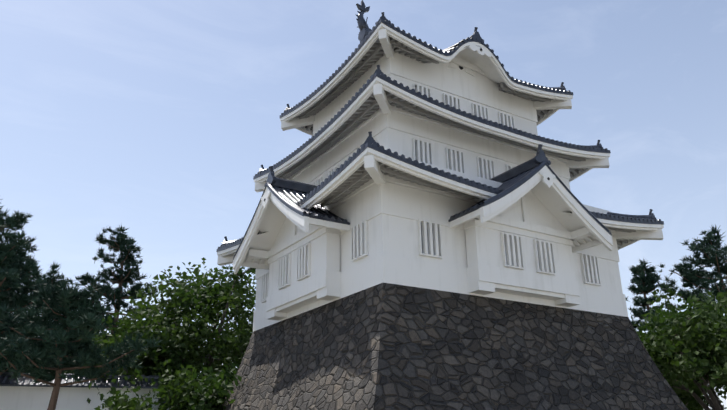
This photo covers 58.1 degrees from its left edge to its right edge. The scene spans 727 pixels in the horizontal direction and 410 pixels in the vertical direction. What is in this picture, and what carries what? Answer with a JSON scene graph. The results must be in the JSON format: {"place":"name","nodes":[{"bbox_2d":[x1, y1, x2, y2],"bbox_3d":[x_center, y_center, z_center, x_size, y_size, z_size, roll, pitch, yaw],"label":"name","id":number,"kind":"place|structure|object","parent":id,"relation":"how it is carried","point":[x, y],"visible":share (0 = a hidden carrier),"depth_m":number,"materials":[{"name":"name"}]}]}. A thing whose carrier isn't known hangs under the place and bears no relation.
{"place":"outdoors","nodes":[
{"label":"outdoors","id":0,"kind":"place"},
{"bbox_2d":[0,0,726,409],"label":"sky","id":1,"kind":"structure","parent":0,"point":[157,120],"materials":[{"name":"blue"}]},
{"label":"earth bank","id":2,"kind":"structure","parent":0,"visible":0},
{"bbox_2d":[0,199,52,375],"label":"pine","id":3,"kind":"object","parent":2,"relation":"on","point":[13,254],"visible":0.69,"depth_m":29.09,"materials":[{"name":"green plant"}]},
{"bbox_2d":[0,243,70,372],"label":"pine","id":4,"kind":"object","parent":2,"relation":"on","point":[27,292],"visible":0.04,"depth_m":34.22,"materials":[{"name":"green plant"}]},
{"bbox_2d":[19,261,75,338],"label":"pine","id":5,"kind":"object","parent":2,"relation":"on","point":[57,277],"depth_m":42.13,"materials":[{"name":"green plant"}]},
{"bbox_2d":[0,372,159,409],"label":"boundary wall","id":6,"kind":"structure","parent":2,"relation":"on","point":[21,394],"depth_m":29.66,"materials":[{"name":"paint"}]},
{"bbox_2d":[0,275,162,409],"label":"pine","id":7,"kind":"object","parent":2,"relation":"on","point":[39,362],"visible":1,"depth_m":23.63,"materials":[{"name":"green plant"}]},
{"bbox_2d":[43,326,130,373],"bbox_3d":[-14.599,11.097,35.235,8.594,9.265,8.467,12,-24,-30],"label":"tree","id":8,"kind":"object","parent":2,"relation":"on","point":[67,372],"depth_m":34.83,"materials":[{"name":"green plant"}]},
{"bbox_2d":[73,225,159,343],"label":"pine tree","id":9,"kind":"object","parent":2,"relation":"on","point":[127,247],"visible":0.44,"depth_m":41.60,"materials":[{"name":"green plant"}]},
{"bbox_2d":[89,374,167,409],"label":"bush","id":10,"kind":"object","parent":2,"relation":"on","point":[120,401],"depth_m":26.41,"materials":[{"name":"green plant"}]},
{"bbox_2d":[65,303,241,409],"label":"tree","id":11,"kind":"object","parent":2,"relation":"on","point":[177,361],"visible":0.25,"depth_m":31.96,"materials":[{"name":"green plant"}]},
{"bbox_2d":[157,390,176,409],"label":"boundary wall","id":12,"kind":"structure","parent":2,"relation":"on","point":[160,403],"depth_m":30.82,"materials":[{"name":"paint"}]},
{"bbox_2d":[101,257,255,388],"bbox_3d":[-8.742,8.415,36.369,11.370,14.946,11.568,12,-24,-30],"label":"tree","id":13,"kind":"object","parent":2,"relation":"on","point":[209,303],"visible":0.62,"depth_m":34.59,"materials":[{"name":"green plant"}]},
{"bbox_2d":[135,356,242,409],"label":"bush","id":14,"kind":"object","parent":2,"relation":"on","point":[210,393],"depth_m":27.84,"materials":[{"name":"green plant"}]},
{"bbox_2d":[201,309,252,370],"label":"tree","id":15,"kind":"object","parent":2,"relation":"on","point":[230,336],"depth_m":43.11,"materials":[{"name":"green plant"}]},
{"label":"ground","id":16,"kind":"structure","parent":0,"visible":0},
{"bbox_2d":[221,283,687,409],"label":"stone base","id":17,"kind":"object","parent":16,"relation":"on","point":[384,346],"visible":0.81,"depth_m":22.34,"materials":[{"name":"grey stone"}]},
{"bbox_2d":[216,0,663,331],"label":"castle turret","id":18,"kind":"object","parent":17,"relation":"on","point":[412,161],"visible":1,"depth_m":25.36,"materials":[{"name":"paint"}]},
{"bbox_2d":[625,258,677,332],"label":"pine","id":19,"kind":"object","parent":16,"relation":"on","point":[646,284],"visible":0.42,"depth_m":47.57,"materials":[{"name":"green plant"}]},
{"bbox_2d":[631,283,726,409],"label":"tree","id":20,"kind":"object","parent":16,"relation":"on","point":[685,346],"visible":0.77,"depth_m":29.22,"materials":[{"name":"green plant"}]},
{"bbox_2d":[635,307,726,409],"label":"tree","id":21,"kind":"object","parent":16,"relation":"on","point":[694,406],"visible":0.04,"depth_m":34.69,"materials":[{"name":"green plant"}]},
{"bbox_2d":[651,224,726,379],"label":"pine","id":22,"kind":"object","parent":16,"relation":"on","point":[702,278],"visible":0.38,"depth_m":36.74,"materials":[{"name":"green plant"}]}
]}

